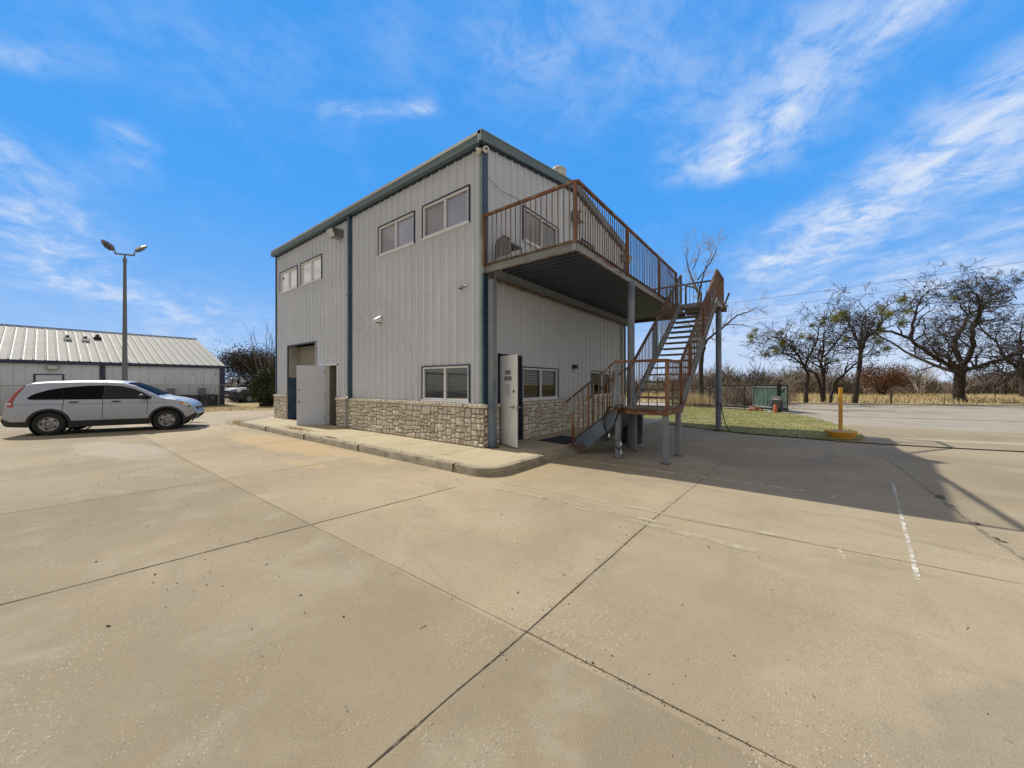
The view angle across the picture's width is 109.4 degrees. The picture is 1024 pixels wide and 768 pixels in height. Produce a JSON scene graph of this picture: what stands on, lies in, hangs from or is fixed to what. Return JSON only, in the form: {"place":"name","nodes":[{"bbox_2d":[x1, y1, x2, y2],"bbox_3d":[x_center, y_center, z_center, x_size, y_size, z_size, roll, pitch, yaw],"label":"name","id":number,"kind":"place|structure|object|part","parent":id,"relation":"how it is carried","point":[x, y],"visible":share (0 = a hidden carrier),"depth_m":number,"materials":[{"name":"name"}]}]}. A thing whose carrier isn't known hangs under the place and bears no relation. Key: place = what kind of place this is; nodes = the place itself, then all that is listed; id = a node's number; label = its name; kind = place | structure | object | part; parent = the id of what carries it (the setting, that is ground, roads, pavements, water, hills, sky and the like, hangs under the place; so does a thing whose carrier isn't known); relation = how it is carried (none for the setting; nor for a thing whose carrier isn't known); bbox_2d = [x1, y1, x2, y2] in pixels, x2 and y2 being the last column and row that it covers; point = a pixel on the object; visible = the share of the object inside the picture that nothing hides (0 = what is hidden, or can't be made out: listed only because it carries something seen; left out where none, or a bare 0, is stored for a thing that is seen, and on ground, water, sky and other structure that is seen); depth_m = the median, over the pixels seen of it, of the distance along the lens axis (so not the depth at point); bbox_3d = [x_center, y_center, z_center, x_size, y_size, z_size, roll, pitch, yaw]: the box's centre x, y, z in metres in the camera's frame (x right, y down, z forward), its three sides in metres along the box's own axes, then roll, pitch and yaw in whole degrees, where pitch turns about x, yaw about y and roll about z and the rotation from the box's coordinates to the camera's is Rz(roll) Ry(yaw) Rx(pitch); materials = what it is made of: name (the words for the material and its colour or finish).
{"place":"outdoors","nodes":[
{"label":"outdoors","id":0,"kind":"place"},
{"bbox_2d":[0,403,273,420],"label":"dirt verge","id":1,"kind":"structure","parent":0,"point":[225,406],"depth_m":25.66,"materials":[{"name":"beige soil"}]},
{"bbox_2d":[0,324,224,412],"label":"metal barn","id":2,"kind":"structure","parent":1,"relation":"on","point":[30,354],"depth_m":24.36,"materials":[{"name":"grey metal"}]},
{"bbox_2d":[33,374,63,382],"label":"window","id":3,"kind":"structure","parent":2,"relation":"in","point":[36,377],"depth_m":20.93,"materials":[{"name":"white glass"}]},
{"bbox_2d":[101,239,146,380],"bbox_3d":[-21.356,-3.074,20.001,1.989,9.448,0.435,0,0,-21],"label":"lamp post","id":4,"kind":"object","parent":1,"relation":"on","point":[108,245],"visible":0.69,"depth_m":19.94,"materials":[{"name":"grey metal"}]},
{"bbox_2d":[0,384,256,409],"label":"chain link fence","id":5,"kind":"object","parent":1,"relation":"on","point":[171,391],"visible":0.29,"depth_m":25.34,"materials":[{"name":"metal"}]},
{"bbox_2d":[175,395,197,399],"bbox_3d":[-22.638,1.170,25.110,0.670,0.800,1.240,0,0,38],"label":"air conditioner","id":6,"kind":"object","parent":1,"relation":"on","point":[192,396],"visible":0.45,"depth_m":25.09,"materials":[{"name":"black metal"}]},
{"bbox_2d":[198,394,220,405],"bbox_3d":[-21.811,1.170,26.177,0.670,0.800,1.200,0,0,38],"label":"air conditioner","id":7,"kind":"object","parent":1,"relation":"on","point":[206,399],"visible":0.78,"depth_m":25.96,"materials":[{"name":"black metal"}]},
{"bbox_2d":[190,366,235,405],"bbox_3d":[-21.477,0.183,25.873,1.178,2.945,2.599,0,0,20],"label":"sapling","id":8,"kind":"object","parent":1,"relation":"on","point":[206,403],"visible":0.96,"depth_m":25.57,"materials":[{"name":"brown plant"}]},
{"bbox_2d":[237,323,274,373],"bbox_3d":[-22.856,-2.038,34.139,5.586,7.401,2.691,0,0,7],"label":"sapling","id":9,"kind":"object","parent":1,"relation":"on","point":[257,350],"visible":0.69,"depth_m":33.81,"materials":[{"name":"plant"}]},
{"bbox_2d":[246,363,274,406],"bbox_3d":[-17.281,0.132,25.960,4.258,3.110,2.738,0,0,20],"label":"holly bush","id":10,"kind":"object","parent":1,"relation":"on","point":[261,386],"visible":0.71,"depth_m":25.27,"materials":[{"name":"green plant"}]},
{"bbox_2d":[245,417,661,465],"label":"sidewalk","id":11,"kind":"structure","parent":0,"point":[501,455],"depth_m":8.91,"materials":[{"name":"beige concrete"}]},
{"bbox_2d":[281,425,317,431],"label":"sidewalk weeds","id":12,"kind":"object","parent":11,"relation":"on","point":[300,428],"visible":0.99,"depth_m":11.80,"materials":[{"name":"beige plant"}]},
{"bbox_2d":[299,427,442,458],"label":"green weeds","id":13,"kind":"object","parent":11,"relation":"on","point":[362,443],"visible":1,"depth_m":9.97,"materials":[{"name":"green plant"}]},
{"bbox_2d":[538,435,576,444],"bbox_3d":[1.363,1.496,9.685,0.950,0.008,1.320,0,0,38],"label":"door mat","id":14,"kind":"object","parent":11,"relation":"on","point":[563,439],"depth_m":9.66,"materials":[{"name":"black rubber"}]},
{"bbox_2d":[0,398,1023,767],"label":"parking lot","id":15,"kind":"structure","parent":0,"point":[890,662],"depth_m":2.71,"materials":[{"name":"concrete"}]},
{"bbox_2d":[1,378,204,435],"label":"parked car","id":16,"kind":"object","parent":15,"relation":"on","point":[47,408],"visible":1,"depth_m":12.03,"materials":[{"name":"grey paint"}]},
{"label":"side window","id":17,"kind":"part","parent":16,"relation":"part of","materials":[{"name":"black glass"}]},
{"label":"side window","id":18,"kind":"part","parent":16,"relation":"part of","materials":[{"name":"black glass"}]},
{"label":"side window","id":19,"kind":"part","parent":16,"relation":"part of","materials":[{"name":"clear glass"}]},
{"bbox_2d":[225,382,251,400],"bbox_3d":[-24.630,0.715,34.923,1.996,2.017,4.930,0,0,34],"label":"parked car","id":20,"kind":"object","parent":15,"relation":"on","point":[229,389],"visible":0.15,"depth_m":33.11,"materials":[{"name":"white paint"}]},
{"bbox_2d":[228,378,251,386],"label":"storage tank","id":21,"kind":"object","parent":15,"relation":"on","point":[235,384],"visible":0.21,"depth_m":43.36,"materials":[{"name":"grey metal"}]},
{"bbox_2d":[229,388,255,402],"bbox_3d":[-22.601,0.766,32.817,1.885,1.905,4.656,0,0,34],"label":"parked car","id":22,"kind":"object","parent":15,"relation":"on","point":[239,393],"visible":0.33,"depth_m":30.96,"materials":[{"name":"grey paint"}]},
{"bbox_2d":[225,416,272,427],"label":"kerb weeds","id":23,"kind":"object","parent":15,"relation":"on","point":[237,423],"visible":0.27,"depth_m":14.86,"materials":[{"name":"beige plant"}]},
{"bbox_2d":[271,128,626,447],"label":"office building","id":24,"kind":"structure","parent":15,"relation":"on","point":[402,256],"depth_m":10.56,"materials":[{"name":"grey metal"}]},
{"bbox_2d":[279,265,297,293],"bbox_3d":[-9.399,-4.354,15.298,1.800,0.932,0.112,0,0,38],"label":"window","id":25,"kind":"structure","parent":24,"relation":"in","point":[288,279],"depth_m":15.29,"materials":[{"name":"white glass"}]},
{"bbox_2d":[298,345,314,364],"bbox_3d":[-8.199,-0.025,14.837,2.500,3.050,0.070,0,0,38],"label":"rollup door","id":26,"kind":"structure","parent":24,"relation":"in","point":[306,355],"depth_m":15.09,"materials":[{"name":"beige metal"}]},
{"bbox_2d":[300,254,321,286],"bbox_3d":[-7.739,-4.344,14.011,1.800,0.932,0.112,0,0,38],"label":"window","id":27,"kind":"structure","parent":24,"relation":"in","point":[311,269],"depth_m":14.01,"materials":[{"name":"white glass"}]},
{"bbox_2d":[297,365,325,424],"bbox_3d":[-7.224,0.421,13.038,0.922,2.142,0.136,0,0,-21],"label":"door","id":28,"kind":"structure","parent":24,"relation":"in","point":[311,379],"depth_m":13.06,"materials":[{"name":"white metal"}]},
{"bbox_2d":[326,227,342,239],"bbox_3d":[-6.071,-5.140,12.425,0.420,0.300,0.395,0,0,38],"label":"flood light","id":29,"kind":"object","parent":24,"relation":"attached to","point":[335,233],"visible":1,"depth_m":12.35,"materials":[{"name":"silver metal"}]},
{"bbox_2d":[373,316,381,322],"bbox_3d":[-4.097,-1.958,11.038,0.200,0.225,0.170,0,0,38],"label":"vent hood","id":30,"kind":"object","parent":24,"relation":"attached to","point":[378,319],"visible":1,"depth_m":11.00,"materials":[{"name":"white plastic"}]},
{"bbox_2d":[377,210,433,257],"bbox_3d":[-3.265,-4.300,10.822,2.200,1.420,0.552,0,0,38],"label":"window","id":31,"kind":"structure","parent":24,"relation":"in","point":[401,235],"depth_m":10.66,"materials":[{"name":"white glass"}]},
{"bbox_2d":[421,364,469,402],"bbox_3d":[-1.589,0.045,9.524,2.220,1.430,0.552,0,0,38],"label":"window","id":32,"kind":"structure","parent":24,"relation":"in","point":[444,377],"depth_m":9.54,"materials":[{"name":"white glass"}]},
{"bbox_2d":[422,184,469,240],"bbox_3d":[-1.581,-4.310,9.517,2.200,1.420,0.552,0,0,38],"label":"window","id":33,"kind":"structure","parent":24,"relation":"in","point":[453,213],"depth_m":9.39,"materials":[{"name":"white glass"}]},
{"bbox_2d":[475,147,481,154],"bbox_3d":[-0.789,-5.450,8.496,0.167,0.150,0.144,0,0,-16],"label":"security camera","id":34,"kind":"object","parent":24,"relation":"attached to","point":[478,150],"visible":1,"depth_m":8.45,"materials":[{"name":"white plastic"}]},
{"bbox_2d":[483,146,488,152],"bbox_3d":[-0.613,-5.450,8.445,0.163,0.150,0.143,0,0,38],"label":"security camera","id":35,"kind":"object","parent":24,"relation":"attached to","point":[485,149],"visible":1,"depth_m":8.40,"materials":[{"name":"white plastic"}]},
{"bbox_2d":[500,354,520,447],"bbox_3d":[-0.078,0.406,8.627,0.189,2.152,0.812,0,0,-33],"label":"door","id":36,"kind":"structure","parent":24,"relation":"in","point":[509,407],"depth_m":8.55,"materials":[{"name":"white metal"}]},
{"bbox_2d":[522,366,558,400],"bbox_3d":[0.649,0.055,10.605,0.552,1.430,2.300,0,0,38],"label":"window","id":37,"kind":"structure","parent":24,"relation":"in","point":[534,379],"depth_m":10.81,"materials":[{"name":"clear glass"}]},
{"bbox_2d":[522,205,558,248],"bbox_3d":[0.664,-4.275,10.625,0.552,1.450,2.250,0,0,38],"label":"window","id":38,"kind":"structure","parent":24,"relation":"in","point":[543,229],"depth_m":10.85,"materials":[{"name":"white glass"}]},
{"bbox_2d":[552,165,565,175],"bbox_3d":[1.591,-7.003,12.468,0.560,0.905,0.542,0,0,38],"label":"roof vent","id":39,"kind":"object","parent":24,"relation":"on","point":[561,169],"visible":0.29,"depth_m":12.23,"materials":[{"name":"metal"}]},
{"bbox_2d":[572,210,584,223],"bbox_3d":[2.207,-5.480,11.928,0.335,0.340,0.420,0,0,38],"label":"flood light","id":40,"kind":"object","parent":24,"relation":"attached to","point":[580,217],"visible":0.56,"depth_m":11.85,"materials":[{"name":"silver metal"}]},
{"bbox_2d":[482,179,685,448],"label":"balcony","id":41,"kind":"structure","parent":24,"relation":"attached to","point":[575,272],"depth_m":8.73,"materials":[{"name":"metal"}]},
{"bbox_2d":[495,235,521,259],"bbox_3d":[-0.078,-3.140,8.600,0.481,0.600,0.464,0,0,38],"label":"patio chair","id":42,"kind":"object","parent":41,"relation":"on","point":[503,246],"visible":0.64,"depth_m":8.45,"materials":[{"name":"black metal"}]},
{"bbox_2d":[591,371,612,396],"bbox_3d":[3.237,0.055,13.945,0.552,1.430,2.350,0,0,38],"label":"window","id":43,"kind":"structure","parent":24,"relation":"in","point":[593,373],"depth_m":14.11,"materials":[{"name":"clear glass"}]},
{"bbox_2d":[239,416,661,476],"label":"kerb","id":44,"kind":"structure","parent":15,"relation":"on","point":[486,471],"depth_m":7.82,"materials":[{"name":"beige concrete"}]},
{"bbox_2d":[0,437,1023,767],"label":"pavement joints","id":45,"kind":"object","parent":15,"relation":"on","point":[994,539],"visible":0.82,"depth_m":3.45,"materials":[{"name":"grey concrete"}]},
{"bbox_2d":[492,487,666,523],"bbox_3d":[0.765,1.645,5.003,2.603,0.001,0.098,0,0,35],"label":"parking line","id":46,"kind":"object","parent":15,"relation":"on","point":[650,520],"visible":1,"depth_m":5.05,"materials":[{"name":"beige paint"}]},
{"bbox_2d":[565,269,729,464],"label":"staircase","id":47,"kind":"structure","parent":15,"relation":"on","point":[707,308],"depth_m":9.05,"materials":[{"name":"metal"}]},
{"bbox_2d":[603,404,622,453],"bbox_3d":[2.252,0.990,8.032,0.458,1.099,0.213,0,0,38],"label":"hanging hose","id":48,"kind":"object","parent":47,"relation":"attached to","point":[607,432],"visible":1,"depth_m":7.96,"materials":[{"name":"black rubber"}]},
{"bbox_2d":[540,498,755,551],"bbox_3d":[1.457,1.645,4.345,2.702,0.001,0.117,0,0,40],"label":"parking line","id":49,"kind":"object","parent":15,"relation":"on","point":[719,541],"visible":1,"depth_m":3.90,"materials":[{"name":"beige paint"}]},
{"bbox_2d":[502,481,809,541],"bbox_3d":[1.467,1.645,4.929,4.004,0.001,0.082,0,0,35],"label":"parking line","id":50,"kind":"object","parent":15,"relation":"on","point":[768,533],"visible":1,"depth_m":4.35,"materials":[{"name":"beige paint"}]},
{"bbox_2d":[573,459,810,491],"bbox_3d":[2.927,1.645,6.690,4.051,0.001,0.071,0,0,36],"label":"parking line","id":51,"kind":"object","parent":15,"relation":"on","point":[699,476],"visible":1,"depth_m":6.38,"materials":[{"name":"beige paint"}]},
{"bbox_2d":[721,404,1023,451],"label":"ground cable","id":52,"kind":"object","parent":15,"relation":"on","point":[871,443],"visible":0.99,"depth_m":9.85,"materials":[{"name":"black rubber"}]},
{"bbox_2d":[892,484,920,579],"bbox_3d":[4.915,1.645,4.585,0.041,0.001,4.318,0,0,44],"label":"parking line","id":53,"kind":"object","parent":15,"relation":"on","point":[912,555],"visible":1,"depth_m":3.77,"materials":[{"name":"white paint"}]},
{"bbox_2d":[0,0,1023,384],"label":"sky","id":54,"kind":"structure","parent":0,"point":[840,143],"materials":[{"name":"blue"}]},
{"bbox_2d":[225,384,1023,404],"bbox_3d":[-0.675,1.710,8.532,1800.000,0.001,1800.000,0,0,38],"label":"ground","id":55,"kind":"structure","parent":0,"point":[1012,403],"depth_m":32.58,"materials":[{"name":"beige plant"}]},
{"bbox_2d":[221,357,249,386],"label":"oak tree","id":56,"kind":"object","parent":55,"relation":"on","point":[232,379],"visible":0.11,"depth_m":42.69,"materials":[{"name":"brown plant"}]},
{"bbox_2d":[212,338,274,385],"bbox_3d":[-27.362,-1.447,37.829,8.694,6.319,9.132,0,0,38],"label":"oak tree","id":57,"kind":"object","parent":55,"relation":"on","point":[237,365],"visible":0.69,"depth_m":36.34,"materials":[{"name":"brown plant"}]},
{"bbox_2d":[656,226,776,396],"bbox_3d":[14.825,-4.922,26.449,6.830,13.211,5.802,0,0,-4],"label":"pecan tree","id":58,"kind":"object","parent":55,"relation":"on","point":[701,360],"visible":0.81,"depth_m":26.39,"materials":[{"name":"brown plant"}]},
{"bbox_2d":[694,371,741,403],"bbox_3d":[16.110,0.338,28.846,3.904,2.785,4.794,0,0,38],"label":"bare shrub","id":59,"kind":"object","parent":55,"relation":"on","point":[714,386],"visible":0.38,"depth_m":28.69,"materials":[{"name":"brown plant"}]},
{"bbox_2d":[703,365,767,396],"bbox_3d":[20.974,0.322,33.901,7.043,4.059,6.389,0,0,38],"label":"bare shrub","id":60,"kind":"object","parent":55,"relation":"on","point":[734,380],"visible":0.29,"depth_m":33.93,"materials":[{"name":"brown plant"}]},
{"bbox_2d":[671,378,800,405],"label":"undergrowth","id":61,"kind":"object","parent":55,"relation":"on","point":[734,395],"visible":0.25,"depth_m":27.45,"materials":[{"name":"brown plant"}]},
{"bbox_2d":[724,365,785,405],"bbox_3d":[17.978,0.212,26.941,4.893,3.839,5.168,0,0,38],"label":"bare shrub","id":62,"kind":"object","parent":55,"relation":"on","point":[751,387],"visible":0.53,"depth_m":26.52,"materials":[{"name":"brown plant"}]},
{"bbox_2d":[737,363,807,395],"bbox_3d":[20.913,0.372,30.035,5.519,4.062,4.688,0,0,25],"label":"bare shrub","id":63,"kind":"object","parent":55,"relation":"on","point":[773,379],"visible":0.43,"depth_m":29.50,"materials":[{"name":"brown plant"}]},
{"bbox_2d":[770,364,796,383],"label":"bare tree","id":64,"kind":"object","parent":55,"relation":"on","point":[782,374],"visible":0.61,"depth_m":56.54,"materials":[{"name":"brown plant"}]},
{"bbox_2d":[677,380,896,393],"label":"brush leaves","id":65,"kind":"object","parent":55,"relation":"on","point":[866,386],"visible":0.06,"depth_m":56.00,"materials":[{"name":"brown plant"}]},
{"bbox_2d":[745,285,852,402],"bbox_3d":[22.965,-2.969,29.506,9.076,9.303,6.685,0,0,-5],"label":"oak tree","id":66,"kind":"object","parent":55,"relation":"on","point":[782,343],"visible":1,"depth_m":29.39,"materials":[{"name":"brown plant"}]},
{"bbox_2d":[626,359,1018,394],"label":"woodland","id":67,"kind":"object","parent":55,"relation":"on","point":[947,387],"visible":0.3,"depth_m":54.12,"materials":[{"name":"brown plant"}]},
{"bbox_2d":[803,364,841,393],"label":"bare tree","id":68,"kind":"object","parent":55,"relation":"on","point":[829,379],"visible":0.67,"depth_m":47.81,"materials":[{"name":"brown plant"}]},
{"bbox_2d":[738,291,907,401],"bbox_3d":[26.806,-3.130,32.805,11.268,9.612,8.123,0,0,12],"label":"oak tree","id":69,"kind":"object","parent":55,"relation":"on","point":[821,386],"visible":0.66,"depth_m":32.19,"materials":[{"name":"brown plant"}]},
{"bbox_2d":[690,390,1023,403],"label":"wire fence","id":70,"kind":"object","parent":55,"relation":"on","point":[890,394],"visible":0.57,"depth_m":29.59,"materials":[{"name":"black metal"}]},
{"bbox_2d":[789,278,928,402],"bbox_3d":[30.267,-3.465,30.391,9.110,10.365,7.592,0,0,-1],"label":"oak tree","id":71,"kind":"object","parent":55,"relation":"on","point":[883,309],"visible":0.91,"depth_m":29.74,"materials":[{"name":"brown plant"}]},
{"bbox_2d":[723,363,1018,394],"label":"thicket","id":72,"kind":"object","parent":55,"relation":"on","point":[977,387],"visible":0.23,"depth_m":51.63,"materials":[{"name":"brown plant"}]},
{"bbox_2d":[851,360,921,395],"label":"bush","id":73,"kind":"object","parent":55,"relation":"on","point":[892,377],"visible":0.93,"depth_m":45.17,"materials":[{"name":"brown plant"}]},
{"bbox_2d":[806,258,1023,401],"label":"oak tree","id":74,"kind":"object","parent":55,"relation":"on","point":[960,369],"visible":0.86,"depth_m":32.69,"materials":[{"name":"brown plant"}]},
{"bbox_2d":[899,360,939,394],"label":"tree","id":75,"kind":"object","parent":55,"relation":"on","point":[923,387],"visible":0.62,"depth_m":46.93,"materials":[{"name":"beige plant"}]},
{"bbox_2d":[965,373,998,390],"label":"bare tree","id":76,"kind":"object","parent":55,"relation":"on","point":[967,388],"visible":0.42,"depth_m":48.94,"materials":[{"name":"brown plant"}]},
{"bbox_2d":[945,268,1023,398],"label":"oak tree","id":77,"kind":"object","parent":55,"relation":"on","point":[1010,349],"visible":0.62,"depth_m":39.17,"materials":[{"name":"brown plant"}]},
{"bbox_2d":[974,357,1017,394],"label":"bare tree","id":78,"kind":"object","parent":55,"relation":"on","point":[993,385],"visible":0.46,"depth_m":48.07,"materials":[{"name":"brown plant"}]},
{"bbox_2d":[621,414,643,445],"bbox_3d":[3.238,1.250,9.826,0.620,0.800,0.620,0,0,38],"label":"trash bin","id":79,"kind":"object","parent":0,"point":[639,431],"visible":0.45,"depth_m":9.62,"materials":[{"name":"grey plastic"}]},
{"bbox_2d":[626,404,865,440],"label":"lawn","id":80,"kind":"structure","parent":0,"point":[776,427],"depth_m":13.94,"materials":[{"name":"green plant"}]},
{"bbox_2d":[674,392,722,407],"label":"tall dry grass","id":81,"kind":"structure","parent":80,"relation":"on","point":[690,401],"depth_m":25.40,"materials":[{"name":"beige plant"}]},
{"bbox_2d":[674,383,788,411],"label":"fence","id":82,"kind":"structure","parent":80,"relation":"on","point":[779,386],"depth_m":22.21,"materials":[{"name":"black metal"}]},
{"bbox_2d":[748,406,759,410],"bbox_3d":[14.261,1.537,21.366,0.586,0.431,0.437,0,0,15],"label":"rock","id":83,"kind":"object","parent":80,"relation":"on","point":[754,408],"visible":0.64,"depth_m":21.25,"materials":[{"name":"stone"}]},
{"bbox_2d":[752,386,786,407],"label":"utility box","id":84,"kind":"structure","parent":80,"relation":"on","point":[765,392],"depth_m":22.83,"materials":[{"name":"green metal"}]},
{"bbox_2d":[773,405,777,412],"bbox_3d":[14.594,1.410,20.104,0.210,0.480,0.205,0,0,38],"label":"guard post","id":85,"kind":"object","parent":80,"relation":"on","point":[774,408],"visible":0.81,"depth_m":20.04,"materials":[{"name":"orange metal"}]},
{"bbox_2d":[824,388,857,438],"bbox_3d":[9.798,0.890,10.815,0.770,1.520,0.770,0,0,38],"label":"bollard","id":86,"kind":"object","parent":80,"relation":"on","point":[839,433],"visible":0.98,"depth_m":10.76,"materials":[{"name":"yellow metal"}]},
{"bbox_2d":[626,402,1023,432],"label":"road","id":87,"kind":"structure","parent":0,"point":[1007,419],"depth_m":18.73,"materials":[{"name":"grey concrete"}]},
{"bbox_2d":[626,401,1023,405],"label":"road kerb","id":88,"kind":"structure","parent":87,"relation":"on","point":[883,404],"depth_m":28.01,"materials":[{"name":"grey concrete"}]},
{"bbox_2d":[805,415,1023,421],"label":"road seam","id":89,"kind":"object","parent":87,"relation":"on","point":[912,418],"visible":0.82,"depth_m":17.05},
{"bbox_2d":[726,262,1019,303],"bbox_3d":[34.662,-10.756,41.000,41.916,1.812,0.030,0,0,32],"label":"power line","id":90,"kind":"object","parent":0,"point":[882,282],"visible":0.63,"depth_m":38.26,"materials":[{"name":"metal"}]},
{"bbox_2d":[733,273,1018,310],"bbox_3d":[34.662,-9.752,41.000,41.915,1.780,0.018,0,0,32],"label":"power line","id":91,"kind":"object","parent":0,"point":[871,293],"visible":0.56,"depth_m":39.00,"materials":[{"name":"metal"}]}
]}

